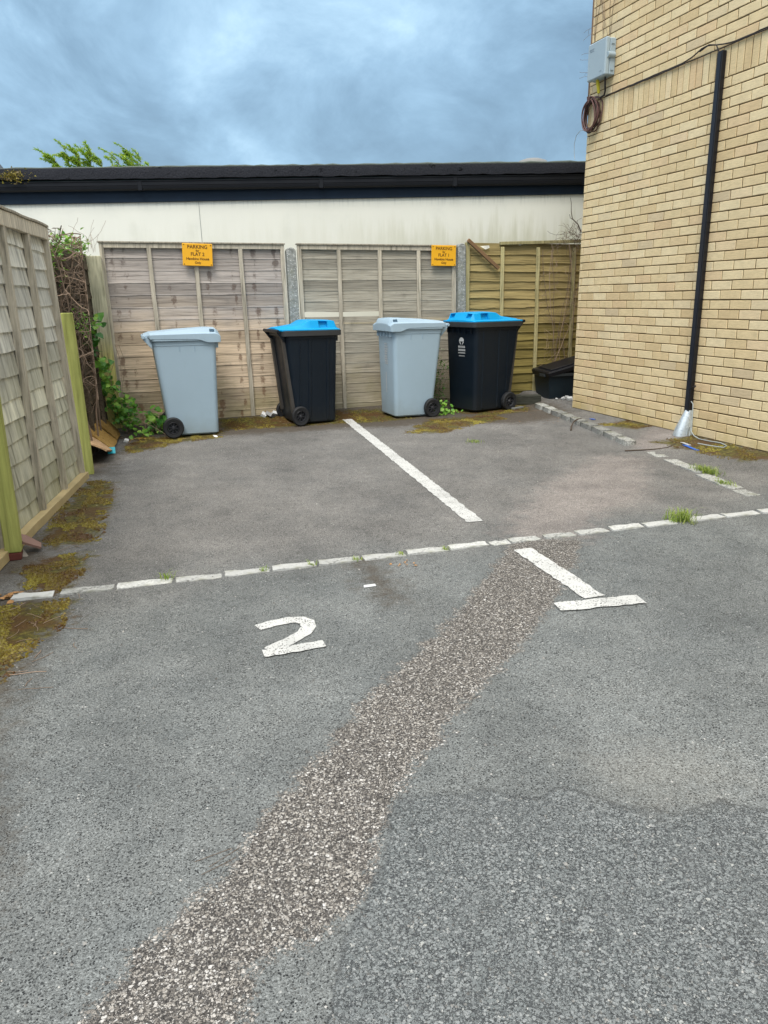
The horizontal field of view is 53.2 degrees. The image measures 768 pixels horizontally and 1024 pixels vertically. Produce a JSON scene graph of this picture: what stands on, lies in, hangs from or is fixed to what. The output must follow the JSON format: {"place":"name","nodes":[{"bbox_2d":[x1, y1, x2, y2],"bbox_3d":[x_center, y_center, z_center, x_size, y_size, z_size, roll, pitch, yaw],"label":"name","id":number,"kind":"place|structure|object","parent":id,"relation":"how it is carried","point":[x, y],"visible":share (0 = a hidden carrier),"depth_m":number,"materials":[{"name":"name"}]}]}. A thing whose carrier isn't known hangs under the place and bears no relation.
{"place":"outdoors","nodes":[
{"label":"outdoors","id":0,"kind":"place"},
{"bbox_2d":[0,0,593,167],"label":"sky","id":1,"kind":"structure","parent":0,"point":[172,82],"materials":[{"name":"blue"}]},
{"bbox_2d":[0,390,767,1023],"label":"ground","id":2,"kind":"structure","parent":0,"point":[706,580],"depth_m":2.32,"materials":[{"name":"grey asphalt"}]},
{"bbox_2d":[0,524,9,570],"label":"leaning fence panel","id":3,"kind":"object","parent":2,"relation":"on","point":[4,558],"visible":0.51,"depth_m":4.03,"materials":[{"name":"beige wood"}]},
{"bbox_2d":[0,398,22,552],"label":"green timber post","id":4,"kind":"object","parent":2,"relation":"on","point":[10,529],"visible":0.97,"depth_m":4.00,"materials":[{"name":"green wood"}]},
{"bbox_2d":[9,549,22,560],"bbox_3d":[-1.988,0.230,4.111,0.088,0.043,0.086,-6,16,-18],"label":"red brick","id":5,"kind":"object","parent":2,"relation":"on","point":[16,556],"visible":0.48,"depth_m":4.08,"materials":[{"name":"red brick"}]},
{"bbox_2d":[21,534,40,548],"bbox_3d":[-1.943,0.158,4.214,0.113,0.081,0.149,-11,19,-34],"label":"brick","id":6,"kind":"object","parent":2,"relation":"on","point":[29,541],"visible":0.82,"depth_m":4.19,"materials":[{"name":"brick"}]},
{"bbox_2d":[10,590,54,601],"bbox_3d":[-1.633,0.408,3.565,0.189,0.054,0.077,-5,16,-14],"label":"granite sett","id":7,"kind":"object","parent":2,"relation":"on","point":[28,596],"visible":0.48,"depth_m":3.54,"materials":[{"name":"stone"}]},
{"bbox_2d":[0,205,88,545],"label":"leaning fence panel","id":8,"kind":"object","parent":2,"relation":"on","point":[50,475],"visible":0.88,"depth_m":4.94,"materials":[{"name":"beige wood"}]},
{"bbox_2d":[47,219,105,440],"bbox_3d":[-2.828,-1.574,6.671,0.808,1.961,1.941,-4,16,-12],"label":"bramble thicket","id":9,"kind":"object","parent":2,"relation":"on","point":[66,244],"visible":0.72,"depth_m":6.52,"materials":[{"name":"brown plant"}]},
{"bbox_2d":[60,313,93,474],"bbox_3d":[-2.376,-0.902,5.947,0.110,1.245,0.090,-6,16,-18],"label":"green timber post","id":10,"kind":"object","parent":2,"relation":"on","point":[68,326],"visible":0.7,"depth_m":5.89,"materials":[{"name":"green wood"}]},
{"bbox_2d":[50,245,107,454],"bbox_3d":[-2.694,-1.433,6.894,0.166,1.786,1.895,-3,16,-8],"label":"overgrown fence panel","id":11,"kind":"object","parent":2,"relation":"on","point":[90,401],"visible":0.34,"depth_m":7.02,"materials":[{"name":"plant"}]},
{"bbox_2d":[59,584,114,595],"bbox_3d":[-1.399,0.385,3.623,0.243,0.050,0.075,-4,16,-13],"label":"granite sett","id":12,"kind":"object","parent":2,"relation":"on","point":[79,590],"visible":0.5,"depth_m":3.61,"materials":[{"name":"stone"}]},
{"bbox_2d":[32,138,148,166],"bbox_3d":[-9.006,-8.497,24.627,3.551,6.360,1.334,-7,17,-23],"label":"tree","id":13,"kind":"object","parent":2,"relation":"on","point":[90,157],"visible":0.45,"depth_m":23.73,"materials":[{"name":"green plant"}]},
{"bbox_2d":[85,256,122,427],"bbox_3d":[-2.817,-1.644,7.756,0.190,1.800,0.090,-6,16,-18],"label":"timber post","id":14,"kind":"object","parent":2,"relation":"on","point":[97,288],"visible":0.54,"depth_m":7.62,"materials":[{"name":"beige wood"}]},
{"bbox_2d":[89,419,119,451],"bbox_3d":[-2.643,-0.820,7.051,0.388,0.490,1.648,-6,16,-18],"label":"cardboard box","id":15,"kind":"object","parent":2,"relation":"on","point":[104,440],"visible":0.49,"depth_m":7.10,"materials":[{"name":"brown cardboard"}]},
{"bbox_2d":[108,447,115,453],"bbox_3d":[-2.434,-0.550,6.843,0.066,0.057,0.039,-6,16,-18],"label":"plastic scrap","id":16,"kind":"object","parent":2,"relation":"on","point":[112,451],"visible":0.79,"depth_m":6.84,"materials":[{"name":"teal plastic"}]},
{"bbox_2d":[80,312,168,437],"bbox_3d":[-2.700,-1.323,7.482,0.779,1.215,0.844,-14,20,-40],"label":"ivy plant","id":17,"kind":"object","parent":2,"relation":"on","point":[106,383],"visible":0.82,"depth_m":7.61,"materials":[{"name":"green plant"}]},
{"bbox_2d":[117,578,172,589],"bbox_3d":[-1.146,0.361,3.683,0.259,0.047,0.077,-5,16,-14],"label":"granite sett","id":18,"kind":"object","parent":2,"relation":"on","point":[133,584],"visible":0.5,"depth_m":3.67,"materials":[{"name":"stone"}]},
{"bbox_2d":[129,405,166,438],"bbox_3d":[-2.318,-0.923,7.790,0.420,0.317,0.545,-1,15,-1],"label":"nettle weed","id":19,"kind":"object","parent":2,"relation":"on","point":[156,421],"visible":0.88,"depth_m":7.77,"materials":[{"name":"green plant"}]},
{"bbox_2d":[157,569,179,580],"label":"grass tuft","id":20,"kind":"object","parent":2,"relation":"on","point":[166,576],"visible":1,"depth_m":3.72,"materials":[{"name":"green plant"}]},
{"bbox_2d":[140,327,220,438],"bbox_3d":[-2.010,-1.310,7.674,0.732,1.052,0.596,-6,16,-17],"label":"wheelie bin","id":21,"kind":"object","parent":2,"relation":"on","point":[185,360],"visible":0.98,"depth_m":7.45,"materials":[{"name":"grey plastic"}]},
{"bbox_2d":[97,241,288,425],"bbox_3d":[-1.911,-1.848,8.078,1.903,1.882,0.066,-6,16,-18],"label":"lap fence","id":22,"kind":"object","parent":2,"relation":"on","point":[235,295],"visible":0.63,"depth_m":8.01,"materials":[{"name":"grey wood"}]},
{"bbox_2d":[182,243,212,265],"bbox_3d":[-1.901,-2.623,7.814,0.300,0.217,0.016,-4,16,-18],"label":"parking sign","id":23,"kind":"object","parent":22,"relation":"attached to","point":[194,254],"visible":1,"depth_m":7.81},
{"bbox_2d":[176,573,221,582],"bbox_3d":[-0.901,0.339,3.733,0.225,0.046,0.078,-4,16,-12],"label":"granite sett","id":24,"kind":"object","parent":2,"relation":"on","point":[194,578],"visible":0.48,"depth_m":3.72,"materials":[{"name":"stone"}]},
{"bbox_2d":[224,568,268,576],"bbox_3d":[-0.675,0.314,3.792,0.223,0.046,0.078,-4,16,-14],"label":"granite sett","id":25,"kind":"object","parent":2,"relation":"on","point":[229,573],"visible":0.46,"depth_m":3.77,"materials":[{"name":"stone"}]},
{"bbox_2d":[265,411,274,417],"bbox_3d":[-1.242,-1.065,8.385,0.102,0.086,0.079,11,19,36],"label":"crumpled wrapper","id":26,"kind":"object","parent":2,"relation":"on","point":[269,414],"visible":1,"depth_m":8.36,"materials":[{"name":"white paper"}]},
{"bbox_2d":[0,406,542,874],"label":"fallen twigs","id":27,"kind":"object","parent":2,"relation":"on","point":[86,628],"visible":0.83,"depth_m":3.01,"materials":[{"name":"brown wood"}]},
{"bbox_2d":[0,410,563,603],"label":"dead leaves","id":28,"kind":"object","parent":2,"relation":"on","point":[10,595],"visible":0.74,"depth_m":3.58,"materials":[{"name":"brown plant"}]},
{"bbox_2d":[255,617,325,656],"bbox_3d":[-0.380,0.488,3.064,0.254,0.007,0.341,-6,16,-18],"label":"bay number","id":29,"kind":"object","parent":2,"relation":"on","point":[308,625],"visible":1,"depth_m":3.02,"materials":[{"name":"white paint"}]},
{"bbox_2d":[285,247,299,323],"bbox_3d":[-0.971,-1.943,8.385,0.137,1.799,0.095,-6,16,-18],"label":"concrete post","id":30,"kind":"object","parent":2,"relation":"on","point":[292,282],"visible":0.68,"depth_m":8.20,"materials":[{"name":"grey concrete"}]},
{"bbox_2d":[0,158,585,318],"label":"flat roofed building","id":31,"kind":"structure","parent":2,"relation":"on","point":[425,203],"depth_m":9.89,"materials":[{"name":"white paint"}]},
{"bbox_2d":[0,166,35,183],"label":"moss clump","id":32,"kind":"object","parent":31,"relation":"attached to","point":[13,174],"visible":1,"depth_m":9.63,"materials":[{"name":"green plant"}]},
{"bbox_2d":[272,561,316,571],"bbox_3d":[-0.450,0.290,3.840,0.225,0.050,0.079,-4,16,-13],"label":"granite sett","id":33,"kind":"object","parent":2,"relation":"on","point":[284,567],"visible":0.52,"depth_m":3.82,"materials":[{"name":"stone"}]},
{"bbox_2d":[263,319,340,425],"bbox_3d":[-0.860,-1.492,8.136,0.690,1.072,0.596,-8,17,-23],"label":"wheelie bin","id":34,"kind":"object","parent":2,"relation":"on","point":[304,355],"visible":0.99,"depth_m":7.93,"materials":[{"name":"black plastic"}]},
{"bbox_2d":[318,556,361,565],"bbox_3d":[-0.226,0.266,3.896,0.228,0.050,0.078,-5,16,-14],"label":"granite sett","id":35,"kind":"object","parent":2,"relation":"on","point":[327,562],"visible":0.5,"depth_m":3.88,"materials":[{"name":"stone"}]},
{"bbox_2d":[364,584,375,587],"bbox_3d":[-0.068,0.341,3.545,0.062,0.003,0.027,-6,16,-18],"label":"paper scrap","id":36,"kind":"object","parent":2,"relation":"on","point":[369,585],"visible":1,"depth_m":3.54,"materials":[{"name":"white paper"}]},
{"bbox_2d":[295,243,456,408],"bbox_3d":[-0.039,-2.046,8.676,1.876,1.864,0.065,-6,16,-18],"label":"lap fence","id":37,"kind":"object","parent":2,"relation":"on","point":[399,280],"visible":0.59,"depth_m":8.60,"materials":[{"name":"grey wood"}]},
{"bbox_2d":[431,245,455,265],"bbox_3d":[0.673,-2.891,8.642,0.297,0.222,0.016,-5,16,-18],"label":"parking sign","id":38,"kind":"object","parent":37,"relation":"attached to","point":[443,255],"visible":1,"depth_m":8.64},
{"bbox_2d":[0,407,767,683],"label":"moss","id":39,"kind":"object","parent":2,"relation":"on","point":[43,573],"visible":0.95,"depth_m":4.43,"materials":[{"name":"green plant"}]},
{"bbox_2d":[362,552,405,560],"bbox_3d":[0.000,0.245,3.947,0.225,0.048,0.079,-4,16,-13],"label":"granite sett","id":40,"kind":"object","parent":2,"relation":"on","point":[368,557],"visible":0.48,"depth_m":3.93,"materials":[{"name":"stone"}]},
{"bbox_2d":[373,317,449,416],"bbox_3d":[0.298,-1.587,8.370,0.683,1.052,0.596,-6,16,-19],"label":"wheelie bin","id":41,"kind":"object","parent":2,"relation":"on","point":[409,350],"visible":1,"depth_m":8.14,"materials":[{"name":"grey plastic"}]},
{"bbox_2d":[343,419,482,521],"bbox_3d":[0.067,-0.476,6.395,0.113,0.012,4.096,-4,16,-13],"label":"parking line","id":42,"kind":"object","parent":2,"relation":"on","point":[453,503],"visible":1,"depth_m":5.58,"materials":[{"name":"white paint"}]},
{"bbox_2d":[405,547,448,555],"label":"granite sett","id":43,"kind":"object","parent":2,"relation":"on","point":[423,550],"visible":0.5,"depth_m":3.99,"materials":[{"name":"stone"}]},
{"bbox_2d":[434,347,448,402],"bbox_3d":[0.522,-1.518,8.758,0.535,0.724,0.447,-6,16,-18],"label":"fence weed","id":44,"kind":"object","parent":2,"relation":"on","point":[439,387],"visible":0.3,"depth_m":8.77,"materials":[{"name":"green plant"}]},
{"bbox_2d":[439,400,462,414],"bbox_3d":[0.685,-1.148,8.497,0.404,0.196,0.335,-6,16,-18],"label":"dandelion weed","id":45,"kind":"object","parent":2,"relation":"on","point":[444,404],"visible":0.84,"depth_m":8.46,"materials":[{"name":"green plant"}]},
{"bbox_2d":[456,243,465,312],"bbox_3d":[0.898,-2.184,8.970,0.127,1.816,0.095,-6,16,-18],"label":"concrete post","id":46,"kind":"object","parent":2,"relation":"on","point":[460,277],"visible":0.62,"depth_m":8.79,"materials":[{"name":"grey concrete"}]},
{"bbox_2d":[447,541,488,549],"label":"granite sett","id":47,"kind":"object","parent":2,"relation":"on","point":[466,545],"visible":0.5,"depth_m":4.05,"materials":[{"name":"stone"}]},
{"bbox_2d":[443,311,524,410],"bbox_3d":[1.116,-1.697,8.608,0.767,1.078,0.596,-11,18,-32],"label":"wheelie bin","id":48,"kind":"object","parent":2,"relation":"on","point":[481,349],"visible":1,"depth_m":8.39,"materials":[{"name":"black plastic"}]},
{"bbox_2d":[489,539,510,545],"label":"granite sett","id":49,"kind":"object","parent":2,"relation":"on","point":[497,543],"visible":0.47,"depth_m":4.08,"materials":[{"name":"stone"}]},
{"bbox_2d":[511,406,523,409],"bbox_3d":[1.507,-1.175,8.646,0.180,0.020,0.050,-15,21,-41],"label":"slate fragment","id":50,"kind":"object","parent":2,"relation":"on","point":[515,408],"visible":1,"depth_m":8.61,"materials":[{"name":"grey stone"}]},
{"bbox_2d":[465,238,580,393],"bbox_3d":[1.804,-2.295,9.221,1.818,1.895,0.078,-6,16,-18],"label":"lap fence","id":51,"kind":"object","parent":2,"relation":"on","point":[503,279],"visible":0.5,"depth_m":9.14,"materials":[{"name":"yellow wood"}]},
{"bbox_2d":[507,536,540,542],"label":"granite sett","id":52,"kind":"object","parent":2,"relation":"on","point":[522,539],"visible":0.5,"depth_m":4.12,"materials":[{"name":"stone"}]},
{"bbox_2d":[516,394,540,404],"bbox_3d":[1.521,-1.310,8.955,0.620,0.110,0.100,-2,16,-4],"label":"timber offcut","id":53,"kind":"object","parent":2,"relation":"on","point":[527,399],"visible":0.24,"depth_m":8.92,"materials":[{"name":"grey wood"}]},
{"bbox_2d":[535,403,549,409],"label":"granite sett","id":54,"kind":"object","parent":2,"relation":"on","point":[539,405],"visible":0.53,"depth_m":8.57,"materials":[{"name":"stone"}]},
{"bbox_2d":[542,406,557,413],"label":"granite sett","id":55,"kind":"object","parent":2,"relation":"on","point":[547,409],"visible":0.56,"depth_m":8.32,"materials":[{"name":"stone"}]},
{"bbox_2d":[532,356,574,398],"bbox_3d":[2.140,-1.623,9.233,0.608,0.475,0.405,-6,16,-18],"label":"recycling box","id":56,"kind":"object","parent":2,"relation":"on","point":[554,380],"visible":0.76,"depth_m":9.09,"materials":[{"name":"plastic"}]},
{"bbox_2d":[527,198,581,365],"bbox_3d":[2.405,-2.575,9.260,1.442,2.281,0.500,-6,16,-18],"label":"dry vine","id":57,"kind":"object","parent":2,"relation":"on","point":[570,255],"visible":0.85,"depth_m":9.14,"materials":[{"name":"brown plant"}]},
{"bbox_2d":[542,532,576,538],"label":"granite sett","id":58,"kind":"object","parent":2,"relation":"on","point":[557,535],"visible":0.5,"depth_m":4.16,"materials":[{"name":"stone"}]},
{"bbox_2d":[551,410,567,416],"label":"granite sett","id":59,"kind":"object","parent":2,"relation":"on","point":[557,413],"visible":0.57,"depth_m":8.06,"materials":[{"name":"stone"}]},
{"bbox_2d":[560,413,575,420],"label":"granite sett","id":60,"kind":"object","parent":2,"relation":"on","point":[565,417],"visible":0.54,"depth_m":7.80,"materials":[{"name":"stone"}]},
{"bbox_2d":[570,417,587,425],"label":"granite sett","id":61,"kind":"object","parent":2,"relation":"on","point":[577,422],"visible":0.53,"depth_m":7.52,"materials":[{"name":"stone"}]},
{"bbox_2d":[514,548,645,609],"bbox_3d":[0.808,0.299,3.573,0.387,0.009,0.852,-6,16,-18],"label":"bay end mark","id":62,"kind":"object","parent":2,"relation":"on","point":[576,584],"visible":1,"depth_m":3.41,"materials":[{"name":"white paint"}]},
{"bbox_2d":[580,422,598,429],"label":"granite sett","id":63,"kind":"object","parent":2,"relation":"on","point":[587,425],"visible":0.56,"depth_m":7.28,"materials":[{"name":"stone"}]},
{"bbox_2d":[574,528,609,535],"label":"granite sett","id":64,"kind":"object","parent":2,"relation":"on","point":[590,531],"visible":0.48,"depth_m":4.21,"materials":[{"name":"stone"}]},
{"bbox_2d":[591,426,610,434],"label":"granite sett","id":65,"kind":"object","parent":2,"relation":"on","point":[599,430],"visible":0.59,"depth_m":7.02,"materials":[{"name":"stone"}]},
{"bbox_2d":[603,431,622,439],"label":"granite sett","id":66,"kind":"object","parent":2,"relation":"on","point":[611,435],"visible":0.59,"depth_m":6.77,"materials":[{"name":"stone"}]},
{"bbox_2d":[615,436,635,445],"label":"granite sett","id":67,"kind":"object","parent":2,"relation":"on","point":[626,441],"visible":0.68,"depth_m":6.50,"materials":[{"name":"stone"}]},
{"bbox_2d":[608,523,643,530],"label":"granite sett","id":68,"kind":"object","parent":2,"relation":"on","point":[625,527],"visible":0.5,"depth_m":4.26,"materials":[{"name":"stone"}]},
{"bbox_2d":[625,443,675,450],"bbox_3d":[2.208,-0.523,6.269,0.502,0.035,0.088,-6,16,-18],"label":"dark stick","id":69,"kind":"object","parent":2,"relation":"on","point":[647,449],"visible":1,"depth_m":6.23,"materials":[{"name":"wood"}]},
{"bbox_2d":[647,452,668,456],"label":"granite sett","id":70,"kind":"object","parent":2,"relation":"on","point":[657,455],"visible":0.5,"depth_m":6.05,"materials":[{"name":"stone"}]},
{"bbox_2d":[640,520,677,527],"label":"granite sett","id":71,"kind":"object","parent":2,"relation":"on","point":[657,523],"visible":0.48,"depth_m":4.31,"materials":[{"name":"stone"}]},
{"bbox_2d":[572,0,767,451],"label":"brick building","id":72,"kind":"structure","parent":2,"relation":"on","point":[647,147],"depth_m":6.55,"materials":[{"name":"beige brick"}]},
{"bbox_2d":[574,96,602,158],"bbox_3d":[1.994,-3.819,7.580,0.087,0.544,0.465,-6,16,-18],"label":"cable coil","id":73,"kind":"object","parent":72,"relation":"attached to","point":[598,111],"visible":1,"depth_m":7.46,"materials":[{"name":"brown rubber"}]},
{"bbox_2d":[587,36,615,93],"bbox_3d":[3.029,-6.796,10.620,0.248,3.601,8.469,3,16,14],"label":"utility box","id":74,"kind":"object","parent":72,"relation":"attached to","point":[601,59],"visible":1,"depth_m":7.15,"materials":[{"name":"grey plastic"}]},
{"bbox_2d":[599,26,767,98],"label":"wall cable","id":75,"kind":"object","parent":72,"relation":"attached to","point":[700,50],"depth_m":6.21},
{"bbox_2d":[673,50,726,436],"bbox_3d":[2.566,-2.098,6.267,0.130,2.976,0.204,-6,16,-18],"label":"drainpipe","id":76,"kind":"object","parent":72,"relation":"attached to","point":[683,425],"visible":1,"depth_m":6.23,"materials":[{"name":"black plastic"}]},
{"bbox_2d":[649,505,701,524],"bbox_3d":[1.692,0.009,4.361,0.277,0.085,0.294,-14,20,-40],"label":"grass tuft","id":77,"kind":"object","parent":2,"relation":"on","point":[687,517],"visible":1,"depth_m":4.34,"materials":[{"name":"green plant"}]},
{"bbox_2d":[663,459,688,465],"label":"granite sett","id":78,"kind":"object","parent":2,"relation":"on","point":[677,462],"visible":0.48,"depth_m":5.78,"materials":[{"name":"stone"}]},
{"bbox_2d":[680,465,702,472],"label":"granite sett","id":79,"kind":"object","parent":2,"relation":"on","point":[686,467],"visible":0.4,"depth_m":5.54,"materials":[{"name":"stone"}]},
{"bbox_2d":[688,463,725,476],"bbox_3d":[2.299,-0.306,5.431,0.200,0.063,0.359,-6,16,-18],"label":"grass tuft","id":80,"kind":"object","parent":2,"relation":"on","point":[707,470],"visible":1,"depth_m":5.43,"materials":[{"name":"green plant"}]},
{"bbox_2d":[687,401,726,447],"bbox_3d":[2.625,-0.726,6.305,0.181,0.299,0.582,-5,16,-15],"label":"loose cable","id":81,"kind":"object","parent":2,"relation":"on","point":[699,438],"visible":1,"depth_m":6.44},
{"bbox_2d":[690,514,725,521],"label":"granite sett","id":82,"kind":"object","parent":2,"relation":"on","point":[711,517],"visible":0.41,"depth_m":4.38,"materials":[{"name":"stone"}]},
{"bbox_2d":[695,474,724,481],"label":"granite sett","id":83,"kind":"object","parent":2,"relation":"on","point":[709,477],"visible":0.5,"depth_m":5.27,"materials":[{"name":"stone"}]},
{"bbox_2d":[715,476,735,485],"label":"grass tuft","id":84,"kind":"object","parent":2,"relation":"on","point":[726,482],"visible":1,"depth_m":5.10,"materials":[{"name":"green plant"}]},
{"bbox_2d":[713,481,743,489],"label":"granite sett","id":85,"kind":"object","parent":2,"relation":"on","point":[731,486],"visible":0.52,"depth_m":5.04,"materials":[{"name":"stone"}]},
{"bbox_2d":[720,510,760,517],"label":"granite sett","id":86,"kind":"object","parent":2,"relation":"on","point":[738,514],"visible":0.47,"depth_m":4.43,"materials":[{"name":"stone"}]},
{"bbox_2d":[732,489,761,496],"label":"granite sett","id":87,"kind":"object","parent":2,"relation":"on","point":[745,492],"visible":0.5,"depth_m":4.87,"materials":[{"name":"stone"}]},
{"bbox_2d":[756,508,767,513],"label":"granite sett","id":88,"kind":"object","parent":2,"relation":"on","point":[764,511],"visible":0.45,"depth_m":4.47,"materials":[{"name":"stone"}]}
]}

